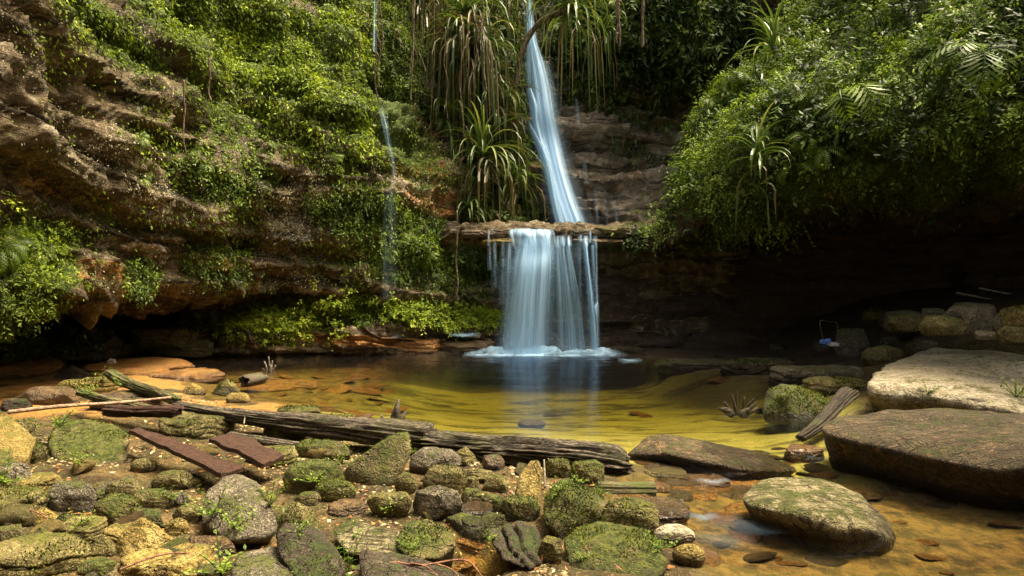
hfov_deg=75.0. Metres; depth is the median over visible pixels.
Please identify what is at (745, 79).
fern
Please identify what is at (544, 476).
stick
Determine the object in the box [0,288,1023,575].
ground
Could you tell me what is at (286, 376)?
stone
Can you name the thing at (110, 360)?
dead leaf
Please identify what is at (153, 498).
boulder
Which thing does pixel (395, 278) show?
fern
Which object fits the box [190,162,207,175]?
fern
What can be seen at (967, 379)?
boulder
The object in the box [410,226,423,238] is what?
fern
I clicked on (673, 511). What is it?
boulder
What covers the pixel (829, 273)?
cave wall
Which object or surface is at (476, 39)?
vine
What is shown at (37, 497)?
boulder
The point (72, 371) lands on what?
stone
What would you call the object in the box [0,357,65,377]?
boulder
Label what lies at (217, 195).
fern
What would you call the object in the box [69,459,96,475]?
stone
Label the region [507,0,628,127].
strap leaved plant
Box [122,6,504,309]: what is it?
hanging foliage
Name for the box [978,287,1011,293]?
cane
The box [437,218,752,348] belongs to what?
ledge cliff
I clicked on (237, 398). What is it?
stone
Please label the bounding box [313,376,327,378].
stone
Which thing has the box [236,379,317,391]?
boulder
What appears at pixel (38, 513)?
twig
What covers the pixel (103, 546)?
stone
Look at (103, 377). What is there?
seedling
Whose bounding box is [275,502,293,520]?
stone
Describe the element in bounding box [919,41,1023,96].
fern
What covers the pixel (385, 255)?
fern
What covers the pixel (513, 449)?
broken log
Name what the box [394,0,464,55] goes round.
strap leaved plant
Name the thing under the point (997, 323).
rock
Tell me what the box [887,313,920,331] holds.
rock
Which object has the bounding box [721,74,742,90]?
fern
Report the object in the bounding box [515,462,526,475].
stone
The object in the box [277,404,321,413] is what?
boulder
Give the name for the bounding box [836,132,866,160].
fern
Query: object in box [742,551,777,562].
stone
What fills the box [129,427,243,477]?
plank
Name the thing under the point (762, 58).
fern
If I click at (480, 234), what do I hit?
flagstone
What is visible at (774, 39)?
strap leaved plant
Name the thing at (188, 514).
stone
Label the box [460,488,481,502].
stone
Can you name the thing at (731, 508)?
stone
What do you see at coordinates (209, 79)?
vine
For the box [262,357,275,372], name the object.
driftwood
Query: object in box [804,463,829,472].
stone
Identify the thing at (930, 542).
stone
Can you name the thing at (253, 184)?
fern
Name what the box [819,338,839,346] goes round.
litter
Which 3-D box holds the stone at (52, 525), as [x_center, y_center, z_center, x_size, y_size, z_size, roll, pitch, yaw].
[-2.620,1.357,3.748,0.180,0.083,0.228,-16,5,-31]
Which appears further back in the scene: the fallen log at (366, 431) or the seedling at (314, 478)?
the fallen log at (366, 431)
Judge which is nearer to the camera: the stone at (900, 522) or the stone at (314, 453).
the stone at (900, 522)
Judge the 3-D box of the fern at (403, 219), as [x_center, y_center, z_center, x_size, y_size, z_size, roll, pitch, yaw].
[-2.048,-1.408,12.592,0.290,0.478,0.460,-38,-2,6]
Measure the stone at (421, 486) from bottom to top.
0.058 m
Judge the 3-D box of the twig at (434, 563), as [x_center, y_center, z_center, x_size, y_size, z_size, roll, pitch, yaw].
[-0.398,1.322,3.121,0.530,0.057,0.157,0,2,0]
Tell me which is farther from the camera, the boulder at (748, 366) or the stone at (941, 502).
the boulder at (748, 366)
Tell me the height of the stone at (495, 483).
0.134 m
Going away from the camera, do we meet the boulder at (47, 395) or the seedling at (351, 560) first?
the seedling at (351, 560)
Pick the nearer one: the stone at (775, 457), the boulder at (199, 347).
the stone at (775, 457)
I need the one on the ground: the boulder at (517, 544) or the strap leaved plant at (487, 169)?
the boulder at (517, 544)
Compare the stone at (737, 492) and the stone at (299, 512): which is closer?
the stone at (299, 512)
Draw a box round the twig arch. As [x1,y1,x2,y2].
[819,320,837,339]
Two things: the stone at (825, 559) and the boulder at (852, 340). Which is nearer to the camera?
the stone at (825, 559)
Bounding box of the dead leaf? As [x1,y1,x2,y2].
[107,358,116,362]
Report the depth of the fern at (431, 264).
12.49 m
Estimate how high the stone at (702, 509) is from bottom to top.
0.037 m
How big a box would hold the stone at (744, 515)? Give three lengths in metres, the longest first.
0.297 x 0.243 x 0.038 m
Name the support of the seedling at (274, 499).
on the boulder at (260, 527)
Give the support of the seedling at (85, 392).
on the fallen log at (96, 397)
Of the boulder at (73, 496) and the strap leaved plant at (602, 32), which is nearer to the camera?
the boulder at (73, 496)
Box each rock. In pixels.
[861,307,891,320]
[879,336,897,344]
[883,310,920,332]
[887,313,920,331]
[919,315,966,335]
[921,308,944,320]
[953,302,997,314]
[975,330,995,339]
[992,314,1003,330]
[996,326,1023,342]
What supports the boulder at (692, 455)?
on the ground
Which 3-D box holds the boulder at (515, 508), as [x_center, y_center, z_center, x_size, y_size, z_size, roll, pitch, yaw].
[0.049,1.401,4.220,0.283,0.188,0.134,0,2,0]
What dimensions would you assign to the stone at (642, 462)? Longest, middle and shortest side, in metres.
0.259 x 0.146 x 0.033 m
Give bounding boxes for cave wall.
[597,210,1023,348]
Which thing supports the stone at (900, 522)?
on the ground
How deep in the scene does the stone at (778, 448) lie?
6.29 m
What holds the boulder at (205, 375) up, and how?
on the ground
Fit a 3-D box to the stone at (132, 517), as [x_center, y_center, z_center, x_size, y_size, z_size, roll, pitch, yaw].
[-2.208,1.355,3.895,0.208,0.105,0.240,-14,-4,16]
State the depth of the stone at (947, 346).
9.19 m
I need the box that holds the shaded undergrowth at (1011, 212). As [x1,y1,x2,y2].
[648,4,1023,261]
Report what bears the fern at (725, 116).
attached to the cliff at (924, 203)
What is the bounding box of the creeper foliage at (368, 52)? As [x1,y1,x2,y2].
[0,0,508,358]
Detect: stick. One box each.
[8,396,171,414]
[543,459,546,488]
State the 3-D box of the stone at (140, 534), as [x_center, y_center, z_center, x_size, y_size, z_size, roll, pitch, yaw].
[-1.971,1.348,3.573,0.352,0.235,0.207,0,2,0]
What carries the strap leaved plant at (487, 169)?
on the cliff at (110, 311)
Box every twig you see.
[29,509,47,519]
[120,552,193,570]
[392,559,481,575]
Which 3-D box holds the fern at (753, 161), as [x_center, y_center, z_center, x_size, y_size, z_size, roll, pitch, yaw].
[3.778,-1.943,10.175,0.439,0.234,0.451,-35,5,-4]
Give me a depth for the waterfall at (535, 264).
12.09 m
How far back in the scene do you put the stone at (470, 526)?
4.10 m
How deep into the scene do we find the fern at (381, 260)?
12.18 m
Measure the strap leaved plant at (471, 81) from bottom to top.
3.170 m
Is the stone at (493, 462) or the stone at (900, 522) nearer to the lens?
the stone at (900, 522)
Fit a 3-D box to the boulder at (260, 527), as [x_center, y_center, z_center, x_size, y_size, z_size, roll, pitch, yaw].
[-1.664,1.505,4.013,0.380,0.656,0.892,-1,2,-28]
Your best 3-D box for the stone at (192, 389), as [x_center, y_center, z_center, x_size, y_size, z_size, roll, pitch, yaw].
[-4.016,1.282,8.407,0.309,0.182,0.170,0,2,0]
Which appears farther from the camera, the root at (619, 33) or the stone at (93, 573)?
the root at (619, 33)
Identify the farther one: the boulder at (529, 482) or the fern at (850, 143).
the fern at (850, 143)
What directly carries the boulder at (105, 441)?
on the ground
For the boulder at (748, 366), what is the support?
on the ground
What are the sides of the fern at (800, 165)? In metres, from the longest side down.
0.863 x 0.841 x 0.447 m
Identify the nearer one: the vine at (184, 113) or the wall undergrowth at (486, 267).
the vine at (184, 113)
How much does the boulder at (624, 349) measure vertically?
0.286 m
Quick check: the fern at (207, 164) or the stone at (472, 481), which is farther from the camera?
the fern at (207, 164)
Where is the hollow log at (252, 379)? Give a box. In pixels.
[238,372,268,386]
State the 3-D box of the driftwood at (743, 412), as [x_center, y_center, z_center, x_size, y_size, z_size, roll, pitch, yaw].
[2.524,1.294,7.364,0.485,0.297,0.158,0,2,-7]
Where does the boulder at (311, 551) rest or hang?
on the ground
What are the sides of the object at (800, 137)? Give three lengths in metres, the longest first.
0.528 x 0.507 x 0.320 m
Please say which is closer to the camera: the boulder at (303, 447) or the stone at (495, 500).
the stone at (495, 500)
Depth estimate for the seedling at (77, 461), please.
4.91 m
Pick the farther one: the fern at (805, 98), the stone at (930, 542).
the fern at (805, 98)
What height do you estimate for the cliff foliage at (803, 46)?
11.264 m
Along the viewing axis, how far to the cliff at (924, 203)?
9.98 m
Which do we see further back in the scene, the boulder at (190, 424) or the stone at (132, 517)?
the boulder at (190, 424)
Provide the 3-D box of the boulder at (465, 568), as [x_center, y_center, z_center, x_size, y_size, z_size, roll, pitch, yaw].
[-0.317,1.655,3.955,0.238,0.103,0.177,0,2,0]
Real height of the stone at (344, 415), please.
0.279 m
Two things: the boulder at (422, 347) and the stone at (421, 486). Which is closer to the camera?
the stone at (421, 486)
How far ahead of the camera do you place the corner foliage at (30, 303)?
7.60 m
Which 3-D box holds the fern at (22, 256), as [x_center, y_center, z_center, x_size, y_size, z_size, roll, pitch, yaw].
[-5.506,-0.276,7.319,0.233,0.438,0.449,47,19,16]
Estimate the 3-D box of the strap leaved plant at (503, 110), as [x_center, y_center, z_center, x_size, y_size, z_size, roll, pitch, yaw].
[-0.306,-3.112,14.132,1.597,2.507,1.572,1,2,22]
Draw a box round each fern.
[0,221,28,233]
[0,226,25,241]
[0,233,29,274]
[0,252,13,278]
[0,311,18,342]
[4,229,35,264]
[4,249,33,262]
[25,219,50,240]
[132,131,149,151]
[139,173,151,189]
[179,150,197,172]
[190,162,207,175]
[198,160,213,175]
[209,185,222,201]
[244,181,255,193]
[267,141,276,152]
[270,167,282,181]
[326,153,342,169]
[346,147,359,161]
[352,317,372,327]
[371,261,382,275]
[372,254,391,265]
[383,246,404,262]
[388,272,403,286]
[394,237,407,255]
[401,209,414,223]
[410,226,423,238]
[418,248,439,270]
[431,118,456,136]
[440,262,460,280]
[455,316,471,325]
[698,97,717,113]
[710,105,744,131]
[711,71,755,93]
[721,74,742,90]
[724,68,757,97]
[741,73,765,96]
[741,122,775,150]
[748,152,774,171]
[753,16,783,41]
[754,52,773,66]
[758,18,782,43]
[771,161,822,199]
[772,99,807,124]
[783,79,808,93]
[785,90,819,111]
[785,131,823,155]
[802,82,888,143]
[805,144,846,172]
[823,62,852,81]
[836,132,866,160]
[845,142,886,172]
[863,111,907,142]
[864,39,933,79]
[912,115,960,147]
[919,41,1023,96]
[934,17,976,43]
[946,111,1009,168]
[948,94,1023,156]
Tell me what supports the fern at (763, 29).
on the cliff at (924, 203)
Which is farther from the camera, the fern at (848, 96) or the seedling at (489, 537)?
the fern at (848, 96)
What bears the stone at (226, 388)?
on the ground
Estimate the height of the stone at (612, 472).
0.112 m
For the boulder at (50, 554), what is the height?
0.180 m
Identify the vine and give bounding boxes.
[183,80,186,154]
[208,58,211,101]
[359,0,360,82]
[374,0,378,102]
[375,30,380,63]
[377,0,383,89]
[395,30,402,48]
[409,0,417,117]
[410,0,414,101]
[418,16,426,72]
[430,4,434,142]
[444,27,448,118]
[459,32,463,168]
[473,5,478,71]
[480,0,487,91]
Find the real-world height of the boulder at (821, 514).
0.689 m
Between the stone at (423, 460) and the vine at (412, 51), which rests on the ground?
the stone at (423, 460)
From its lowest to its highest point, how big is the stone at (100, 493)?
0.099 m
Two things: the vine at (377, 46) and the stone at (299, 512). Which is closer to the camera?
the stone at (299, 512)
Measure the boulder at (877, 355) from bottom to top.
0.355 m
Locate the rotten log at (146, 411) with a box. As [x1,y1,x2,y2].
[101,404,183,417]
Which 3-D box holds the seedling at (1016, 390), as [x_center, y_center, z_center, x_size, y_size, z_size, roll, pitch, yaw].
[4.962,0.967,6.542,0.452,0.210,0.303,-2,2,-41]
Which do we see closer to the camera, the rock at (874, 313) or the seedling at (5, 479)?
the seedling at (5, 479)
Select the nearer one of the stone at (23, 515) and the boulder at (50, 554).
the boulder at (50, 554)
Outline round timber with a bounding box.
[597,481,656,495]
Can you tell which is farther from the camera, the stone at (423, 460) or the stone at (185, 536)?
the stone at (423, 460)
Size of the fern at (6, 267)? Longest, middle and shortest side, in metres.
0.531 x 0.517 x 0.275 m
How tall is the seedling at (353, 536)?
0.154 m
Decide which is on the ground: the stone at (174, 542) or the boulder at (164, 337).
the stone at (174, 542)
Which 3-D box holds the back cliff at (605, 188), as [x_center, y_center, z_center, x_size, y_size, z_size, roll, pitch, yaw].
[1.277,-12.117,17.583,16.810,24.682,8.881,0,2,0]
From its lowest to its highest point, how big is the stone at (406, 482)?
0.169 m
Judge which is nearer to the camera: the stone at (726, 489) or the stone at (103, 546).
the stone at (103, 546)
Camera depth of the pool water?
11.51 m
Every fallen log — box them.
[75,388,149,405]
[102,369,181,403]
[172,401,437,447]
[227,431,352,453]
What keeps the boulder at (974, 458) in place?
on the ground
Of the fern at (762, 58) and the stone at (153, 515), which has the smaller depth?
the stone at (153, 515)
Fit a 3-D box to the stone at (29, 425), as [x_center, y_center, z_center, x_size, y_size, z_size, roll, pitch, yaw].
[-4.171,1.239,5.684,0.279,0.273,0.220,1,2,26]
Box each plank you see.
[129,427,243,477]
[209,433,284,468]
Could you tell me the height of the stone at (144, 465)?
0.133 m
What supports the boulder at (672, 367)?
on the ground
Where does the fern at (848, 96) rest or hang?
on the cliff at (924, 203)
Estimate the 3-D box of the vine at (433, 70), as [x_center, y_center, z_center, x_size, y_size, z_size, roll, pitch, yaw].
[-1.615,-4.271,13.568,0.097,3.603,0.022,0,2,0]
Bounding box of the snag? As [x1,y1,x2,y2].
[380,399,406,418]
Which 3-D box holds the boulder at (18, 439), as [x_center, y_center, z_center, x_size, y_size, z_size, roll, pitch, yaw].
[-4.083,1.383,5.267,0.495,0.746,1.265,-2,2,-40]
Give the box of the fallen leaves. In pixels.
[31,401,674,575]
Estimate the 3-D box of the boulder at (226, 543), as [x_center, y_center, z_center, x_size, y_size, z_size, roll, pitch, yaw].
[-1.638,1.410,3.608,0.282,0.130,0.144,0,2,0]
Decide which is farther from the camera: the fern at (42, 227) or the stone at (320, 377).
the stone at (320, 377)
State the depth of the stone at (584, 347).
12.32 m
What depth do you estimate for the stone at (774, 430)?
7.20 m
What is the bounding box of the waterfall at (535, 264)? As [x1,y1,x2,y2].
[475,228,616,355]
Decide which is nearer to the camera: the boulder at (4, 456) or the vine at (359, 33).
the boulder at (4, 456)
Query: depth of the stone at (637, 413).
9.03 m
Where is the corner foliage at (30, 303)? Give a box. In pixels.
[0,189,116,363]
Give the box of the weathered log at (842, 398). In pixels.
[795,386,859,441]
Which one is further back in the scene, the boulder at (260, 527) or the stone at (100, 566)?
the boulder at (260, 527)
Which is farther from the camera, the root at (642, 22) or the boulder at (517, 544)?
the root at (642, 22)
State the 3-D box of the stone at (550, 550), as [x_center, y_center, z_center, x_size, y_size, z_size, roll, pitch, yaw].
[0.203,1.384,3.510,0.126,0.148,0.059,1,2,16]
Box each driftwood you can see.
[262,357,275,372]
[718,392,758,417]
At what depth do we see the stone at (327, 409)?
7.57 m
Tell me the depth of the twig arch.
10.32 m
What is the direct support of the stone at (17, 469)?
on the ground
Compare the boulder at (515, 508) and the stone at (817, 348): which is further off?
the stone at (817, 348)
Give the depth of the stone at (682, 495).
4.80 m
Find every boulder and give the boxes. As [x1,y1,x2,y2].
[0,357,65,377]
[0,414,35,464]
[0,449,18,488]
[0,485,49,510]
[0,532,92,575]
[17,386,79,405]
[17,472,62,489]
[47,417,130,462]
[47,480,96,512]
[57,516,107,543]
[58,376,118,393]
[82,357,194,376]
[88,390,171,410]
[103,522,132,542]
[105,478,142,495]
[118,542,217,575]
[130,325,191,347]
[133,488,173,508]
[148,367,225,383]
[151,337,213,357]
[151,469,193,489]
[158,410,238,438]
[188,535,235,557]
[201,474,277,545]
[231,547,293,575]
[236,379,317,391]
[264,445,298,467]
[276,523,347,575]
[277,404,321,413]
[282,459,344,493]
[295,438,351,460]
[314,478,356,501]
[320,339,340,356]
[328,499,367,516]
[333,520,403,558]
[343,431,412,485]
[359,550,464,575]
[367,491,411,516]
[394,338,440,355]
[396,517,455,567]
[412,485,462,520]
[439,340,494,360]
[454,556,477,575]
[455,537,484,554]
[488,521,542,570]
[499,494,539,521]
[515,460,541,517]
[541,478,607,538]
[564,521,667,575]
[610,346,644,352]
[627,434,796,479]
[642,496,690,525]
[644,467,686,479]
[653,524,694,547]
[655,357,726,378]
[672,543,705,567]
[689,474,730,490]
[720,356,794,376]
[743,477,895,555]
[762,384,829,424]
[768,365,864,387]
[783,444,824,462]
[801,374,867,396]
[822,408,1023,512]
[835,328,869,358]
[861,345,904,365]
[867,347,1023,413]
[878,310,921,331]
[904,340,937,353]
[943,305,992,334]
[997,305,1023,326]
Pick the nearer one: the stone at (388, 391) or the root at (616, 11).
the stone at (388, 391)
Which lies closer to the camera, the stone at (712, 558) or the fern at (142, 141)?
the stone at (712, 558)
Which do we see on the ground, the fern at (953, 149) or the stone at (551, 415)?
the stone at (551, 415)
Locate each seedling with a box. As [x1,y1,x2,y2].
[0,448,23,482]
[36,404,78,426]
[66,446,93,463]
[66,510,96,528]
[75,382,97,394]
[88,366,110,381]
[109,371,129,386]
[163,485,181,499]
[180,529,246,574]
[182,479,230,516]
[218,502,257,530]
[246,479,289,511]
[280,516,314,535]
[294,460,325,482]
[323,445,352,464]
[326,529,363,575]
[332,519,359,555]
[369,495,406,512]
[395,534,429,550]
[484,523,501,540]
[550,478,571,497]
[567,543,596,560]
[569,468,590,483]
[592,476,610,494]
[645,530,679,553]
[917,380,939,394]
[1000,377,1023,397]
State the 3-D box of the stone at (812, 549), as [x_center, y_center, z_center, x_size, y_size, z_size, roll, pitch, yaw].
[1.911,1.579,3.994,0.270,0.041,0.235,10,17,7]
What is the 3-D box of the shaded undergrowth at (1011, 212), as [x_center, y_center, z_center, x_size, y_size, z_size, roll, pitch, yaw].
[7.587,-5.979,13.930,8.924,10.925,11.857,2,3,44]
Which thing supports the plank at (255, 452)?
on the ground
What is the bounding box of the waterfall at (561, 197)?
[526,2,579,222]
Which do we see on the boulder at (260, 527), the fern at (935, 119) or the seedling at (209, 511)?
the seedling at (209, 511)
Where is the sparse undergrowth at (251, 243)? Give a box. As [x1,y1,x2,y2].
[0,0,490,298]
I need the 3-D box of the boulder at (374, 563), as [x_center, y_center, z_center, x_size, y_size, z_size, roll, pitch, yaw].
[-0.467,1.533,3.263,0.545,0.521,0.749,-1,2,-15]
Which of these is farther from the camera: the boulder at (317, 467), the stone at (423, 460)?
the stone at (423, 460)
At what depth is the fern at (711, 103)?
12.92 m
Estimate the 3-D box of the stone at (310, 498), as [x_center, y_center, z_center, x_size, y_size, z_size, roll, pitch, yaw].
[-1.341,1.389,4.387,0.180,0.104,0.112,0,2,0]
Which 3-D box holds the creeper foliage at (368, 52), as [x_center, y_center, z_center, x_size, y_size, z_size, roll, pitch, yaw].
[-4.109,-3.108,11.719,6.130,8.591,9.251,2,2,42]
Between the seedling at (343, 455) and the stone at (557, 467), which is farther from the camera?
the seedling at (343, 455)
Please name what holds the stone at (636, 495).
on the ground
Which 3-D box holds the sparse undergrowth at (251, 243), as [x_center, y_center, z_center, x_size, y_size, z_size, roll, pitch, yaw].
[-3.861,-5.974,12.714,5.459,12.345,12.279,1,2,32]
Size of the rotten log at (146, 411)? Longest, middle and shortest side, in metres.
0.769 x 0.192 x 0.128 m
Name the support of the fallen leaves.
on the ground
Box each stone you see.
[0,398,32,410]
[0,461,31,479]
[0,504,34,526]
[0,524,23,541]
[8,567,31,570]
[14,416,42,441]
[27,519,63,534]
[30,442,48,463]
[32,507,57,525]
[32,527,48,533]
[53,365,90,378]
[53,416,79,423]
[56,512,72,521]
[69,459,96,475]
[76,556,117,575]
[83,449,93,452]
[85,571,106,575]
[90,535,115,556]
[92,482,108,490]
[92,492,142,526]
[95,477,130,492]
[96,488,105,500]
[113,511,144,523]
[116,517,173,557]
[130,458,157,472]
[142,508,164,527]
[159,537,188,548]
[164,518,189,535]
[164,546,178,551]
[172,491,190,507]
[172,504,202,523]
[174,534,193,539]
[182,383,205,394]
[193,478,202,486]
[197,562,226,575]
[199,446,217,455]
[212,379,241,396]
[226,392,250,403]
[263,428,309,440]
[274,392,289,396]
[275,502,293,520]
[276,501,321,532]
[278,374,295,378]
[294,382,316,389]
[294,491,321,505]
[305,449,330,458]
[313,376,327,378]
[313,413,354,440]
[319,406,346,413]
[324,383,352,393]
[342,374,370,379]
[344,410,362,413]
[349,387,384,395]
[354,413,377,417]
[362,383,385,387]
[381,389,396,393]
[384,406,411,412]
[394,472,416,494]
[409,447,460,474]
[419,482,424,489]
[423,463,466,493]
[423,512,442,519]
[446,512,506,543]
[457,447,477,465]
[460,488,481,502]
[461,501,492,515]
[466,468,493,483]
[466,475,478,488]
[482,454,504,469]
[482,493,502,512]
[483,474,508,492]
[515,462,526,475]
[517,419,545,428]
[538,536,562,564]
[543,414,560,416]
[545,457,570,477]
[557,346,568,351]
[568,459,604,485]
[577,346,591,355]
[601,496,658,533]
[604,467,621,474]
[617,494,651,497]
[629,411,644,415]
[634,460,657,465]
[639,414,652,417]
[644,463,684,470]
[647,480,670,492]
[664,473,700,486]
[667,489,693,501]
[670,485,717,500]
[696,507,708,511]
[699,546,720,566]
[704,512,737,524]
[712,542,730,548]
[713,376,730,382]
[716,485,751,499]
[717,487,732,491]
[724,503,747,513]
[727,531,760,543]
[728,479,759,485]
[729,522,759,532]
[730,512,763,528]
[735,512,754,518]
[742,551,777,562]
[755,450,771,458]
[763,531,805,548]
[765,428,787,433]
[769,344,783,349]
[771,447,785,449]
[771,556,782,560]
[772,455,784,459]
[776,560,807,566]
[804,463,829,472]
[804,552,848,566]
[808,547,835,554]
[810,342,834,356]
[811,470,837,478]
[836,553,857,558]
[864,495,882,498]
[892,520,906,523]
[914,553,946,560]
[915,539,939,545]
[921,494,937,503]
[926,497,957,508]
[939,571,954,574]
[945,344,953,348]
[987,521,1022,527]
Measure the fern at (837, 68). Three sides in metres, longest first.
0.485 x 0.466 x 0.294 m
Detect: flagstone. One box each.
[461,230,505,237]
[479,239,521,244]
[568,229,631,237]
[569,238,624,244]
[593,227,630,233]
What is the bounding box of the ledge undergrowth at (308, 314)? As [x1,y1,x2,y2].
[166,276,514,357]
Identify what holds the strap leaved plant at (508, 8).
on the back cliff at (605, 188)
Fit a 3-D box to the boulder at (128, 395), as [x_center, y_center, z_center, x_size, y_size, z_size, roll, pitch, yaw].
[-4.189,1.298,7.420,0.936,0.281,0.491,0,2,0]
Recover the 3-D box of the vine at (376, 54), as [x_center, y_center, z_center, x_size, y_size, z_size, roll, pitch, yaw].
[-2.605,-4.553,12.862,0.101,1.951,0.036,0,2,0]
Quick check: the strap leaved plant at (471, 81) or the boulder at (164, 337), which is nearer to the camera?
the boulder at (164, 337)
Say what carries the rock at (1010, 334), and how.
on the ground
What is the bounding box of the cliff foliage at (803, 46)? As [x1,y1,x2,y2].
[631,0,1023,266]
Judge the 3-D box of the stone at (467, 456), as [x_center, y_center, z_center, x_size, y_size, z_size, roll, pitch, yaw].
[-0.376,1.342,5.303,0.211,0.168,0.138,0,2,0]
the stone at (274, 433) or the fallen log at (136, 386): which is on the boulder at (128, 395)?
the fallen log at (136, 386)
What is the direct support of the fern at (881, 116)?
on the cliff at (924, 203)
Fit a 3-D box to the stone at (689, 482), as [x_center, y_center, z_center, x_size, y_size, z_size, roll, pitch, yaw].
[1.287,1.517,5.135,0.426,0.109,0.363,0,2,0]
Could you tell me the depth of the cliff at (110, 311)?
10.35 m
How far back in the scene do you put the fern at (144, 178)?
8.87 m
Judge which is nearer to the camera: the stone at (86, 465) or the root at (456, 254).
the stone at (86, 465)
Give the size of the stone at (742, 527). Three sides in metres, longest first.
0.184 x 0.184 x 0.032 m
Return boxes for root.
[455,211,458,298]
[615,0,618,43]
[618,0,620,47]
[641,0,644,47]
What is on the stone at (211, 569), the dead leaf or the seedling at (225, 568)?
the seedling at (225, 568)
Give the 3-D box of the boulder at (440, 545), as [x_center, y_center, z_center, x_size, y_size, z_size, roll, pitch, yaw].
[-0.457,1.524,3.688,0.329,0.458,0.685,0,2,0]
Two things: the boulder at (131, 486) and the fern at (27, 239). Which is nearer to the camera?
the boulder at (131, 486)
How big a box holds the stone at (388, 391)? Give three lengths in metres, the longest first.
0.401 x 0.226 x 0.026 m
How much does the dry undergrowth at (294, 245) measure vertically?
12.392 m
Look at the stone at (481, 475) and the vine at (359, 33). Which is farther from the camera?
the vine at (359, 33)
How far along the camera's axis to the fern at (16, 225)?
7.51 m
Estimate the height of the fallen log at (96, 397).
0.088 m
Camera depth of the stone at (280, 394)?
8.98 m
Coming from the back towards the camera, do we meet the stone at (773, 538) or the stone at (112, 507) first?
the stone at (773, 538)
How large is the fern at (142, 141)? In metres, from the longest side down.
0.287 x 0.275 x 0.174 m
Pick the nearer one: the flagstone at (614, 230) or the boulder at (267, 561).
the boulder at (267, 561)
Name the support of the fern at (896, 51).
on the cliff at (924, 203)
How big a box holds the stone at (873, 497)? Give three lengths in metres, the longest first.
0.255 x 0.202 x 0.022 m
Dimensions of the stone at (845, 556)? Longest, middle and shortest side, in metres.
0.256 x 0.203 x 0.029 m
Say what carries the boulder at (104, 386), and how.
on the ground
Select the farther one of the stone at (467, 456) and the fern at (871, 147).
the fern at (871, 147)
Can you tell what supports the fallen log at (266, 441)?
on the ground
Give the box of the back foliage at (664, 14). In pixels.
[417,0,792,222]
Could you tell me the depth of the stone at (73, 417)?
6.60 m
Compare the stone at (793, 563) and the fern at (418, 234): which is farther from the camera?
the fern at (418, 234)
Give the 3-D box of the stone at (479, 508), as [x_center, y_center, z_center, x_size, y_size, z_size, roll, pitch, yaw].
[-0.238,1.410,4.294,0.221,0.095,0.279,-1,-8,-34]
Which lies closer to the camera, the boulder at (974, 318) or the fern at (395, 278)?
the boulder at (974, 318)
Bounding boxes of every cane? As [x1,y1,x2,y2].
[955,292,990,299]
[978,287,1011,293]
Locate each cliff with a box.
[0,0,523,368]
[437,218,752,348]
[439,0,797,225]
[645,0,1023,257]
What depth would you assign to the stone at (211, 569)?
3.27 m
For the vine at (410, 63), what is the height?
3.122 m
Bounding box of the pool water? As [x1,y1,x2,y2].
[186,352,759,389]
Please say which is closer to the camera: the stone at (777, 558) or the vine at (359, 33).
the stone at (777, 558)
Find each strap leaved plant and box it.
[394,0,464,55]
[394,0,525,140]
[416,89,493,174]
[418,7,526,165]
[430,100,531,223]
[446,188,499,222]
[460,81,542,192]
[473,0,548,65]
[481,161,552,222]
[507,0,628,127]
[573,10,625,106]
[719,101,801,241]
[725,0,821,92]
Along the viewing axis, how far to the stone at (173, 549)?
3.48 m
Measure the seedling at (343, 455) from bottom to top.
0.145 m
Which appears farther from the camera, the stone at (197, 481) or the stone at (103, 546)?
the stone at (197, 481)
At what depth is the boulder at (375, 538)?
3.60 m
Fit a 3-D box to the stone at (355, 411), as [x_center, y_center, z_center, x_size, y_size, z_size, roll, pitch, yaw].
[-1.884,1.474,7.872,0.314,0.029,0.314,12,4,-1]
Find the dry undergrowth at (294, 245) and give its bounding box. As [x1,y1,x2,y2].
[0,0,518,295]
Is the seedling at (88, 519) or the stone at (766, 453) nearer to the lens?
the seedling at (88, 519)
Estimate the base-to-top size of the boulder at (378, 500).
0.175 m
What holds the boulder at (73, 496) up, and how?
on the ground
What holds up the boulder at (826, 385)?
on the ground
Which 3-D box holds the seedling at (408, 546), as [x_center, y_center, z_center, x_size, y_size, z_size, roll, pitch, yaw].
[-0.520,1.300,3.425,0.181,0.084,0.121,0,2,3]
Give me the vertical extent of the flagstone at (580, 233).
0.208 m
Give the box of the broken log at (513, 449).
[411,430,634,474]
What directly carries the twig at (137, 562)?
on the boulder at (170, 565)
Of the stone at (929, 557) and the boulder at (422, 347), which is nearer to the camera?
the stone at (929, 557)
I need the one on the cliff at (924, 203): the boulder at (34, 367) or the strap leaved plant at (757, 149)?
the strap leaved plant at (757, 149)
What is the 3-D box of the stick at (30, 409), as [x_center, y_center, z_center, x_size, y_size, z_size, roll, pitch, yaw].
[-3.783,1.053,6.036,1.256,0.052,0.039,-1,2,-29]
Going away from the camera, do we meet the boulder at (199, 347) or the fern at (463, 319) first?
the boulder at (199, 347)
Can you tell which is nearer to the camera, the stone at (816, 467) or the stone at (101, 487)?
the stone at (101, 487)
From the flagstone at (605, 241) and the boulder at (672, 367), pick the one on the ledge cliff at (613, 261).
the flagstone at (605, 241)
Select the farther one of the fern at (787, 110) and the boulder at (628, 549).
the fern at (787, 110)
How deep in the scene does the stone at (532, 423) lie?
7.80 m
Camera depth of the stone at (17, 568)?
3.20 m
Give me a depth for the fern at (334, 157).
11.57 m
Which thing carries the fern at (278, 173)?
attached to the cliff at (110, 311)

